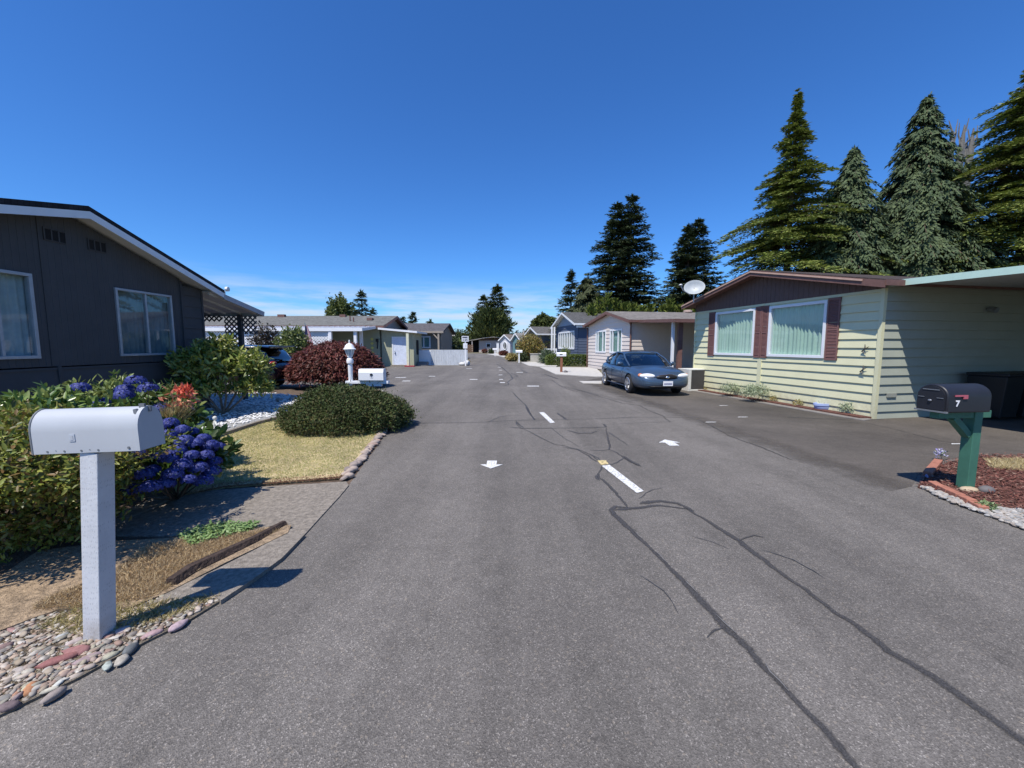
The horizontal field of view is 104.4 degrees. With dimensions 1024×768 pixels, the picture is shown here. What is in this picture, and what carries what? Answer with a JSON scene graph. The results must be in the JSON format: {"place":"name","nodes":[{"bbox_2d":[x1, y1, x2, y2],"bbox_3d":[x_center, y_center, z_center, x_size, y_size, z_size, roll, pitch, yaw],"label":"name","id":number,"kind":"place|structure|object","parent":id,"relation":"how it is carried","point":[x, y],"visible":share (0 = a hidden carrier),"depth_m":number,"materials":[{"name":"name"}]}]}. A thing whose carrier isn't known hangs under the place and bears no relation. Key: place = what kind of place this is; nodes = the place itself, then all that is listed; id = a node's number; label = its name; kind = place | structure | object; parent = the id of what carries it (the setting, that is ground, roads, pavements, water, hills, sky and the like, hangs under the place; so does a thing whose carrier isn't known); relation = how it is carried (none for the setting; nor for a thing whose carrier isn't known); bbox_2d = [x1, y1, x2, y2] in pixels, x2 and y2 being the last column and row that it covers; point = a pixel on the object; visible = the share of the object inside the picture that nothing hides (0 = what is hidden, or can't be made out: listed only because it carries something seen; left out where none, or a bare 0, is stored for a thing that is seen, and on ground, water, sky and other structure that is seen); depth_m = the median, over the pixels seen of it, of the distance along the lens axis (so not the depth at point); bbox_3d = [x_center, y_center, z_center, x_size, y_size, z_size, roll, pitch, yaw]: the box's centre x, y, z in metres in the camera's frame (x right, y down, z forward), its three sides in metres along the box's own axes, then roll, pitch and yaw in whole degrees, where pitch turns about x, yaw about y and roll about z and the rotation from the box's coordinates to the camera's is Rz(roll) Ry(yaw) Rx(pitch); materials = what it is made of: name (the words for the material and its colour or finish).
{"place":"outdoors","nodes":[
{"label":"outdoors","id":0,"kind":"place"},
{"bbox_2d":[0,593,218,717],"bbox_3d":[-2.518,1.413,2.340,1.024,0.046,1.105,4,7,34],"label":"river gravel","id":1,"kind":"structure","parent":0,"point":[63,669],"depth_m":2.15,"materials":[{"name":"gravel"}]},
{"bbox_2d":[0,700,20,712],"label":"river stone","id":2,"kind":"object","parent":1,"relation":"on","point":[9,705],"visible":1,"depth_m":1.79,"materials":[{"name":"stone"}]},
{"bbox_2d":[34,651,77,669],"bbox_3d":[-2.355,1.437,2.069,0.175,0.041,0.057,-4,7,-36],"label":"river stone","id":3,"kind":"object","parent":1,"relation":"on","point":[56,660],"visible":0.81,"depth_m":2.05,"materials":[{"name":"stone"}]},
{"bbox_2d":[61,644,90,655],"bbox_3d":[-2.341,1.431,2.127,0.138,0.038,0.077,0,6,0],"label":"river stone","id":4,"kind":"object","parent":1,"relation":"on","point":[80,649],"visible":0.78,"depth_m":2.12,"materials":[{"name":"stone"}]},
{"bbox_2d":[28,403,164,641],"bbox_3d":[-2.244,0.798,2.212,0.556,1.393,0.166,0,6,-3],"label":"mailbox","id":5,"kind":"object","parent":1,"relation":"on","point":[97,438],"visible":0.93,"depth_m":2.13,"materials":[{"name":"white paint"}]},
{"bbox_2d":[134,405,164,450],"bbox_3d":[-1.986,0.231,2.171,0.025,0.232,0.164,0,6,-3],"label":"door","id":6,"kind":"structure","parent":5,"relation":"in","point":[148,425],"depth_m":2.15,"materials":[{"name":"metal"}]},
{"bbox_2d":[38,589,219,635],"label":"dry weeds","id":7,"kind":"object","parent":1,"relation":"on","point":[120,617],"visible":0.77,"depth_m":2.40,"materials":[{"name":"plant"}]},
{"bbox_2d":[0,198,229,451],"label":"grey house","id":8,"kind":"structure","parent":0,"point":[87,293],"depth_m":7.18,"materials":[{"name":"wood"}]},
{"bbox_2d":[0,269,40,359],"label":"window","id":9,"kind":"structure","parent":8,"relation":"in","point":[15,339],"depth_m":6.29,"materials":[{"name":"glass"}]},
{"bbox_2d":[114,287,175,355],"bbox_3d":[-8.183,-1.277,8.421,0.935,1.500,1.450,0,6,0],"label":"window","id":10,"kind":"structure","parent":8,"relation":"in","point":[143,322],"depth_m":8.41,"materials":[{"name":"glass"}]},
{"bbox_2d":[202,292,264,315],"bbox_3d":[-11.689,-2.159,10.859,8.622,0.475,1.932,0,6,0],"label":"patio cover","id":11,"kind":"object","parent":8,"relation":"attached to","point":[216,304],"visible":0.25,"depth_m":11.11,"materials":[{"name":"beige metal"}]},
{"bbox_2d":[0,388,392,575],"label":"garden soil","id":12,"kind":"structure","parent":0,"point":[18,557],"depth_m":4.12,"materials":[{"name":"soil"}]},
{"bbox_2d":[0,382,124,499],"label":"broadleaf shrub","id":13,"kind":"object","parent":12,"relation":"on","point":[44,396],"visible":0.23,"depth_m":3.96,"materials":[{"name":"green plant"}]},
{"bbox_2d":[0,398,188,562],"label":"hedge shrub","id":14,"kind":"object","parent":12,"relation":"on","point":[26,484],"visible":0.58,"depth_m":2.92,"materials":[{"name":"green plant"}]},
{"bbox_2d":[56,369,177,399],"bbox_3d":[-5.513,0.468,5.577,2.030,1.348,1.099,0,6,0],"label":"green shrub","id":15,"kind":"object","parent":12,"relation":"on","point":[112,383],"visible":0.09,"depth_m":5.42,"materials":[{"name":"green plant"}]},
{"bbox_2d":[69,375,213,426],"bbox_3d":[-4.454,0.516,4.975,1.219,1.330,1.297,-2,6,-21],"label":"hydrangea","id":16,"kind":"object","parent":12,"relation":"on","point":[128,397],"visible":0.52,"depth_m":4.70,"materials":[{"name":"blue plant"}]},
{"bbox_2d":[147,382,200,422],"bbox_3d":[-3.853,0.237,4.548,0.577,0.543,0.394,2,6,21],"label":"lily clump","id":17,"kind":"object","parent":12,"relation":"on","point":[178,409],"visible":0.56,"depth_m":4.50,"materials":[{"name":"red plant"}]},
{"bbox_2d":[119,413,243,500],"bbox_3d":[-3.625,0.800,4.071,1.404,0.944,1.427,0,6,0],"label":"hydrangea","id":18,"kind":"object","parent":12,"relation":"on","point":[205,451],"visible":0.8,"depth_m":3.90,"materials":[{"name":"blue plant"}]},
{"bbox_2d":[159,331,278,413],"bbox_3d":[-6.820,-0.231,9.292,2.384,2.013,1.568,-2,6,-16],"label":"rhododendron","id":19,"kind":"object","parent":12,"relation":"on","point":[220,355],"visible":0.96,"depth_m":9.09,"materials":[{"name":"green plant"}]},
{"bbox_2d":[281,339,389,387],"bbox_3d":[-6.991,-0.804,15.710,4.092,1.982,3.408,0,6,0],"label":"japanese maple","id":20,"kind":"object","parent":12,"relation":"on","point":[325,362],"visible":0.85,"depth_m":14.64,"materials":[{"name":"red plant"}]},
{"bbox_2d":[262,379,421,438],"bbox_3d":[-3.310,0.404,7.933,2.966,1.032,2.382,0,6,0],"label":"mounded shrub","id":21,"kind":"object","parent":12,"relation":"on","point":[360,406],"visible":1,"depth_m":7.34,"materials":[{"name":"green plant"}]},
{"bbox_2d":[340,427,387,480],"bbox_3d":[-2.275,1.013,6.350,0.208,0.092,3.120,-1,6,-8],"label":"stone border","id":22,"kind":"object","parent":12,"relation":"on","point":[348,472],"visible":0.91,"depth_m":5.68,"materials":[{"name":"stone"}]},
{"bbox_2d":[343,340,389,386],"bbox_3d":[-3.268,-0.101,8.932,0.995,1.780,0.270,0,6,0],"label":"lamp post","id":23,"kind":"object","parent":12,"relation":"on","point":[349,348],"visible":0.87,"depth_m":8.88,"materials":[{"name":"metal"}]},
{"bbox_2d":[358,368,385,380],"bbox_3d":[-3.132,-0.209,8.901,0.555,0.278,0.212,0,6,0],"label":"mailbox","id":24,"kind":"object","parent":23,"relation":"on","point":[371,374],"visible":1,"depth_m":8.81,"materials":[{"name":"white paint"}]},
{"bbox_2d":[115,481,348,537],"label":"walkway","id":25,"kind":"structure","parent":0,"point":[302,508],"depth_m":3.98,"materials":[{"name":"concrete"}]},
{"bbox_2d":[198,392,296,426],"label":"white gravel","id":26,"kind":"structure","parent":0,"point":[256,402],"depth_m":10.36,"materials":[{"name":"gravel"}]},
{"bbox_2d":[175,417,378,491],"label":"lawn grass","id":27,"kind":"structure","parent":0,"point":[285,450],"depth_m":6.07,"materials":[{"name":"plant"}]},
{"bbox_2d":[378,328,426,366],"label":"garden shed","id":28,"kind":"structure","parent":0,"point":[401,348],"depth_m":31.82,"materials":[{"name":"yellow"}]},
{"bbox_2d":[393,338,406,364],"bbox_3d":[-8.960,-2.622,31.764,1.080,2.160,0.183,0,6,0],"label":"door","id":29,"kind":"structure","parent":28,"relation":"in","point":[399,344],"depth_m":31.78,"materials":[{"name":"white plastic"}]},
{"bbox_2d":[0,353,1023,767],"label":"road","id":30,"kind":"structure","parent":0,"point":[490,561],"depth_m":2.38,"materials":[{"name":"asphalt"}]},
{"bbox_2d":[39,685,66,704],"bbox_3d":[-2.147,1.457,1.858,0.061,0.046,0.096,0,6,0],"label":"river stone","id":31,"kind":"object","parent":30,"relation":"on","point":[56,693],"visible":1,"depth_m":1.84,"materials":[{"name":"stone"}]},
{"bbox_2d":[114,653,129,666],"bbox_3d":[-2.031,1.438,2.067,0.055,0.029,0.079,-4,7,-38],"label":"river stone","id":32,"kind":"object","parent":30,"relation":"on","point":[121,659],"visible":1,"depth_m":2.06,"materials":[{"name":"stone"}]},
{"bbox_2d":[122,642,138,654],"bbox_3d":[-2.058,1.430,2.143,0.055,0.038,0.090,0,6,0],"label":"river stone","id":33,"kind":"object","parent":30,"relation":"on","point":[131,648],"visible":0.92,"depth_m":2.13,"materials":[{"name":"grey stone"}]},
{"bbox_2d":[168,619,188,632],"bbox_3d":[-1.953,1.413,2.323,0.064,0.038,0.104,0,6,0],"label":"river stone","id":34,"kind":"object","parent":30,"relation":"on","point":[178,625],"visible":1,"depth_m":2.31,"materials":[{"name":"stone"}]},
{"bbox_2d":[221,345,294,390],"bbox_3d":[-10.977,-0.684,15.406,4.633,1.694,1.920,0,6,0],"label":"parked car","id":35,"kind":"object","parent":30,"relation":"on","point":[280,356],"visible":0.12,"depth_m":15.00,"materials":[{"name":"paint"}]},
{"bbox_2d":[205,331,328,347],"bbox_3d":[-18.825,-2.471,28.620,11.550,2.706,0.150,0,6,0],"label":"lattice fence","id":36,"kind":"object","parent":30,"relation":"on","point":[311,334],"visible":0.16,"depth_m":28.54,"materials":[{"name":"white paint"}]},
{"bbox_2d":[419,350,467,364],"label":"white wall","id":37,"kind":"structure","parent":30,"relation":"on","point":[444,357],"depth_m":33.43,"materials":[{"name":"paint"}]},
{"bbox_2d":[920,485,1023,528],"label":"grey gravel","id":38,"kind":"structure","parent":30,"relation":"on","point":[1014,517],"depth_m":3.90,"materials":[{"name":"gravel"}]},
{"bbox_2d":[0,0,1023,335],"label":"sky","id":39,"kind":"structure","parent":0,"point":[422,157],"materials":[{"name":"blue"}]},
{"bbox_2d":[510,331,524,353],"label":"teal house","id":40,"kind":"structure","parent":0,"point":[515,336],"depth_m":78.83,"materials":[{"name":"wood"}]},
{"bbox_2d":[468,352,601,372],"bbox_3d":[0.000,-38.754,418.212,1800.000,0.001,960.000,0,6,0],"label":"ground","id":41,"kind":"structure","parent":0,"point":[600,370],"depth_m":34.26,"materials":[{"name":"concrete"}]},
{"bbox_2d":[0,525,290,631],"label":"planting bed","id":42,"kind":"object","parent":41,"relation":"on","point":[26,583],"visible":0.42,"depth_m":2.80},
{"bbox_2d":[32,527,281,611],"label":"dry litter","id":43,"kind":"object","parent":42,"relation":"on","point":[171,550],"visible":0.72,"depth_m":2.88,"materials":[{"name":"plant"}]},
{"bbox_2d":[178,519,260,544],"bbox_3d":[-2.566,1.278,3.422,0.607,0.101,0.440,0,6,0],"label":"ground cover","id":44,"kind":"object","parent":42,"relation":"on","point":[210,530],"visible":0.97,"depth_m":3.44,"materials":[{"name":"green plant"}]},
{"bbox_2d":[164,521,286,584],"bbox_3d":[-2.208,1.313,3.151,0.132,0.087,0.966,2,6,16],"label":"timber edging","id":45,"kind":"object","parent":42,"relation":"on","point":[183,573],"visible":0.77,"depth_m":3.00,"materials":[{"name":"wood"}]},
{"bbox_2d":[146,529,304,606],"bbox_3d":[-1.972,1.380,2.974,0.418,0.080,1.096,1,6,13],"label":"gutter strip","id":46,"kind":"object","parent":41,"relation":"on","point":[231,579],"visible":0.69,"depth_m":2.85,"materials":[{"name":"concrete"}]},
{"bbox_2d":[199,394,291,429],"bbox_3d":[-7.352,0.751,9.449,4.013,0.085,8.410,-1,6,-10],"label":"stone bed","id":47,"kind":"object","parent":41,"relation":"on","point":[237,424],"visible":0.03,"depth_m":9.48,"materials":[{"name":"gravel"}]},
{"bbox_2d":[204,315,257,399],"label":"lattice arch","id":48,"kind":"structure","parent":47,"relation":"on","point":[240,319],"depth_m":11.73,"materials":[{"name":"grey"}]},
{"bbox_2d":[245,320,280,345],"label":"dark shrub","id":49,"kind":"object","parent":41,"relation":"on","point":[264,339],"visible":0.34,"depth_m":24.87,"materials":[{"name":"purple plant"}]},
{"bbox_2d":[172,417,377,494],"bbox_3d":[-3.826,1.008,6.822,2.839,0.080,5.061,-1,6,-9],"label":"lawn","id":50,"kind":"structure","parent":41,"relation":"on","point":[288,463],"depth_m":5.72,"materials":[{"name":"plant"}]},
{"bbox_2d":[221,416,278,436],"bbox_3d":[-5.184,0.822,8.113,0.239,0.080,3.723,0,6,-1],"label":"lawn edging","id":51,"kind":"object","parent":50,"relation":"on","point":[236,429],"visible":0.21,"depth_m":7.86,"materials":[{"name":"concrete"}]},
{"bbox_2d":[185,473,343,494],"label":"leaf litter","id":52,"kind":"object","parent":50,"relation":"on","point":[272,482],"visible":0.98,"depth_m":4.74,"materials":[{"name":"plant"}]},
{"bbox_2d":[271,324,312,356],"bbox_3d":[-12.786,-1.907,23.246,2.264,3.267,2.584,0,6,0],"label":"leafy shrub","id":53,"kind":"object","parent":41,"relation":"on","point":[295,336],"visible":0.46,"depth_m":22.69,"materials":[{"name":"green plant"}]},
{"bbox_2d":[204,314,407,361],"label":"yellow green house","id":54,"kind":"structure","parent":41,"relation":"on","point":[372,339],"depth_m":32.28,"materials":[{"name":"wood"}]},
{"bbox_2d":[205,326,377,346],"bbox_3d":[-17.850,-2.863,30.074,14.300,3.205,3.299,0,6,0],"label":"awning","id":55,"kind":"object","parent":54,"relation":"attached to","point":[354,329],"visible":0.59,"depth_m":28.50,"materials":[{"name":"white metal"}]},
{"bbox_2d":[325,292,355,315],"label":"broadleaf tree","id":56,"kind":"object","parent":41,"relation":"on","point":[339,305],"visible":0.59,"depth_m":63.95,"materials":[{"name":"green plant"}]},
{"bbox_2d":[347,289,371,315],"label":"fir tree","id":57,"kind":"object","parent":41,"relation":"on","point":[357,312],"visible":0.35,"depth_m":60.90,"materials":[{"name":"green plant"}]},
{"bbox_2d":[379,323,455,359],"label":"tan house","id":58,"kind":"structure","parent":41,"relation":"on","point":[437,336],"depth_m":38.25,"materials":[{"name":"wood"}]},
{"bbox_2d":[467,294,489,346],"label":"fir tree","id":59,"kind":"object","parent":41,"relation":"on","point":[483,298],"visible":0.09,"depth_m":105.88,"materials":[{"name":"green plant"}]},
{"bbox_2d":[467,337,500,351],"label":"house","id":60,"kind":"structure","parent":41,"relation":"on","point":[487,343],"depth_m":99.53,"materials":[{"name":"wood"}]},
{"bbox_2d":[466,306,517,339],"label":"broadleaf tree","id":61,"kind":"object","parent":41,"relation":"on","point":[484,321],"visible":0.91,"depth_m":99.18,"materials":[{"name":"green plant"}]},
{"bbox_2d":[477,284,513,340],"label":"fir tree","id":62,"kind":"object","parent":41,"relation":"on","point":[496,290],"visible":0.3,"depth_m":103.54,"materials":[{"name":"green plant"}]},
{"bbox_2d":[498,334,512,352],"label":"white house","id":63,"kind":"structure","parent":41,"relation":"on","point":[506,343],"depth_m":86.26,"materials":[{"name":"wood"}]},
{"bbox_2d":[515,331,546,359],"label":"flowering shrub","id":64,"kind":"object","parent":41,"relation":"on","point":[536,345],"visible":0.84,"depth_m":45.35,"materials":[{"name":"yellow plant"}]},
{"bbox_2d":[524,327,555,355],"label":"grey house","id":65,"kind":"structure","parent":41,"relation":"on","point":[542,333],"depth_m":60.05,"materials":[{"name":"wood"}]},
{"bbox_2d":[539,315,555,326],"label":"pine tree","id":66,"kind":"object","parent":41,"relation":"on","point":[547,321],"visible":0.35,"depth_m":86.03,"materials":[{"name":"green plant"}]},
{"bbox_2d":[544,268,578,347],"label":"fir tree","id":67,"kind":"object","parent":41,"relation":"on","point":[568,291],"visible":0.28,"depth_m":58.62,"materials":[{"name":"green plant"}]},
{"bbox_2d":[544,354,587,365],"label":"clipped hedge","id":68,"kind":"object","parent":41,"relation":"on","point":[571,361],"visible":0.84,"depth_m":32.81,"materials":[{"name":"green plant"}]},
{"bbox_2d":[540,367,602,376],"bbox_3d":[4.019,-0.821,25.712,3.823,0.080,9.415,0,6,0],"label":"concrete pad","id":69,"kind":"object","parent":41,"relation":"on","point":[583,371],"visible":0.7,"depth_m":24.94,"materials":[{"name":"concrete"}]},
{"bbox_2d":[550,312,600,361],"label":"blue house","id":70,"kind":"structure","parent":41,"relation":"on","point":[571,333],"depth_m":39.71,"materials":[{"name":"wood"}]},
{"bbox_2d":[558,331,574,348],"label":"window","id":71,"kind":"structure","parent":70,"relation":"in","point":[566,339],"depth_m":41.75,"materials":[{"name":"white glass"}]},
{"bbox_2d":[566,275,601,311],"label":"round conifer","id":72,"kind":"object","parent":41,"relation":"on","point":[585,290],"visible":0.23,"depth_m":52.34,"materials":[{"name":"green plant"}]},
{"bbox_2d":[601,291,612,313],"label":"arborvitae","id":73,"kind":"object","parent":41,"relation":"on","point":[608,305],"visible":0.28,"depth_m":40.29,"materials":[{"name":"green plant"}]},
{"bbox_2d":[584,193,665,311],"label":"fir tree","id":74,"kind":"object","parent":41,"relation":"on","point":[621,247],"visible":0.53,"depth_m":53.34,"materials":[{"name":"green plant"}]},
{"bbox_2d":[582,310,694,368],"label":"pink house","id":75,"kind":"structure","parent":41,"relation":"on","point":[610,333],"depth_m":23.89,"materials":[{"name":"wood"}]},
{"bbox_2d":[595,330,611,352],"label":"window","id":76,"kind":"structure","parent":75,"relation":"in","point":[600,347],"depth_m":27.84,"materials":[{"name":"white glass"}]},
{"bbox_2d":[609,329,622,352],"bbox_3d":[6.648,-2.716,25.205,0.178,1.530,1.823,-1,6,-9],"label":"window","id":77,"kind":"structure","parent":75,"relation":"in","point":[615,344],"depth_m":25.46,"materials":[{"name":"white glass"}]},
{"bbox_2d":[664,297,676,311],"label":"arborvitae","id":78,"kind":"object","parent":41,"relation":"on","point":[670,306],"visible":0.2,"depth_m":40.23,"materials":[{"name":"green plant"}]},
{"bbox_2d":[651,217,727,311],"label":"fir tree","id":79,"kind":"object","parent":41,"relation":"on","point":[687,257],"visible":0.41,"depth_m":48.07,"materials":[{"name":"green plant"}]},
{"bbox_2d":[712,88,904,283],"bbox_3d":[22.260,-11.992,31.103,16.692,21.852,16.493,0,6,0],"label":"cedar tree","id":80,"kind":"object","parent":41,"relation":"on","point":[789,187],"visible":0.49,"depth_m":30.80,"materials":[{"name":"green plant"}]},
{"bbox_2d":[796,144,907,275],"bbox_3d":[25.039,-8.799,30.353,10.649,17.960,10.538,0,6,0],"label":"weeping conifer","id":81,"kind":"object","parent":41,"relation":"on","point":[853,189],"visible":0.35,"depth_m":28.74,"materials":[{"name":"green plant"}]},
{"bbox_2d":[681,270,1023,418],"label":"green house","id":82,"kind":"structure","parent":41,"relation":"on","point":[874,346],"depth_m":9.53,"materials":[{"name":"wood"}]},
{"bbox_2d":[679,280,704,301],"bbox_3d":[6.221,-3.250,13.837,0.887,0.760,0.350,0,6,0],"label":"satellite dish","id":83,"kind":"object","parent":82,"relation":"attached to","point":[693,287],"visible":1,"depth_m":13.87,"materials":[{"name":"grey metal"}]},
{"bbox_2d":[714,308,755,355],"bbox_3d":[7.337,-1.675,13.055,0.155,1.460,1.742,-1,6,-11],"label":"window","id":84,"kind":"structure","parent":82,"relation":"in","point":[734,330],"depth_m":13.08,"materials":[{"name":"clear glass"}]},
{"bbox_2d":[766,300,827,357],"bbox_3d":[7.779,-1.462,10.847,0.152,1.460,1.751,-1,6,-11],"label":"window","id":85,"kind":"structure","parent":82,"relation":"in","point":[797,329],"depth_m":10.83,"materials":[{"name":"clear glass"}]},
{"bbox_2d":[863,91,1010,276],"bbox_3d":[30.477,-10.188,30.116,13.573,22.580,14.892,0,6,0],"label":"weeping conifer","id":86,"kind":"object","parent":41,"relation":"on","point":[920,188],"visible":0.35,"depth_m":28.11,"materials":[{"name":"green plant"}]},
{"bbox_2d":[893,70,1023,274],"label":"cedar tree","id":87,"kind":"object","parent":41,"relation":"on","point":[1004,192],"visible":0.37,"depth_m":27.68,"materials":[{"name":"green plant"}]},
{"bbox_2d":[956,119,970,209],"bbox_3d":[45.038,-14.486,40.819,1.267,24.274,0.950,0,6,0],"label":"bare tree","id":88,"kind":"object","parent":41,"relation":"on","point":[962,143],"visible":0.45,"depth_m":39.71,"materials":[{"name":"brown plant"}]},
{"bbox_2d":[917,452,1023,508],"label":"mulch bed","id":89,"kind":"object","parent":41,"relation":"on","point":[996,485],"visible":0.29,"depth_m":4.75,"materials":[{"name":"red wood"}]},
{"bbox_2d":[914,383,991,487],"bbox_3d":[4.984,0.618,4.450,0.780,1.252,0.317,-1,6,-5],"label":"mailbox","id":90,"kind":"object","parent":89,"relation":"on","point":[968,403],"visible":0.94,"depth_m":4.41,"materials":[{"name":"green metal"}]},
{"bbox_2d":[917,386,945,410],"bbox_3d":[4.613,0.148,4.373,0.035,0.258,0.258,-1,6,-6],"label":"door","id":91,"kind":"structure","parent":90,"relation":"in","point":[929,397],"depth_m":4.36,"materials":[{"name":"grey metal"}]},
{"bbox_2d":[982,456,1023,469],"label":"straw tuft","id":92,"kind":"object","parent":89,"relation":"on","point":[1007,462],"visible":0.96,"depth_m":5.39,"materials":[{"name":"plant"}]},
{"bbox_2d":[963,125,978,190],"bbox_3d":[45.969,-14.139,40.853,1.267,23.576,0.950,0,6,0],"label":"bare tree","id":93,"kind":"object","parent":41,"relation":"on","point":[970,148],"visible":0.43,"depth_m":39.77,"materials":[{"name":"brown plant"}]},
{"bbox_2d":[585,377,1023,488],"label":"driveway","id":94,"kind":"structure","parent":0,"point":[897,453],"depth_m":7.55,"materials":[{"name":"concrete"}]},
{"bbox_2d":[602,351,687,392],"bbox_3d":[4.903,-0.538,15.197,2.176,1.444,5.029,0,6,0],"label":"parked car","id":95,"kind":"object","parent":94,"relation":"on","point":[631,370],"visible":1,"depth_m":13.87,"materials":[{"name":"blue paint"}]},
{"bbox_2d":[637,319,694,368],"bbox_3d":[11.305,-1.978,21.323,8.523,3.130,4.562,-1,6,-9],"label":"carport","id":96,"kind":"object","parent":94,"relation":"on","point":[679,343],"visible":0.6,"depth_m":19.05,"materials":[{"name":"wood"}]},
{"bbox_2d":[678,368,704,390],"bbox_3d":[6.679,-0.173,14.762,0.710,0.800,0.660,-1,6,-11],"label":"air conditioner","id":97,"kind":"object","parent":94,"relation":"on","point":[696,376],"visible":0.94,"depth_m":14.45,"materials":[{"name":"metal"}]},
{"bbox_2d":[694,390,871,420],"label":"path","id":98,"kind":"structure","parent":94,"relation":"on","point":[826,413],"depth_m":10.50,"materials":[{"name":"concrete"}]},
{"bbox_2d":[698,390,870,418],"bbox_3d":[7.355,0.472,12.101,0.265,0.070,6.476,-1,6,-11],"label":"garden bed","id":99,"kind":"object","parent":94,"relation":"on","point":[822,410],"visible":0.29,"depth_m":10.47,"materials":[{"name":"red soil"}]},
{"bbox_2d":[716,383,740,395],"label":"silver plant","id":100,"kind":"object","parent":99,"relation":"on","point":[729,387],"visible":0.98,"depth_m":12.78,"materials":[{"name":"green plant"}]},
{"bbox_2d":[738,382,772,401],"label":"silver plant","id":101,"kind":"object","parent":99,"relation":"on","point":[753,390],"visible":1,"depth_m":11.57,"materials":[{"name":"green plant"}]},
{"bbox_2d":[888,265,1023,287],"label":"carport","id":102,"kind":"object","parent":94,"relation":"on","point":[1013,276],"visible":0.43,"depth_m":7.77,"materials":[{"name":"metal"}]},
{"bbox_2d":[966,372,1023,417],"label":"wheelie bin","id":103,"kind":"object","parent":94,"relation":"on","point":[1005,389],"visible":0.62,"depth_m":8.62,"materials":[{"name":"black plastic"}]},
{"bbox_2d":[993,371,1023,416],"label":"wheelie bin","id":104,"kind":"object","parent":94,"relation":"on","point":[1020,412],"visible":0.15,"depth_m":8.79,"materials":[{"name":"black plastic"}]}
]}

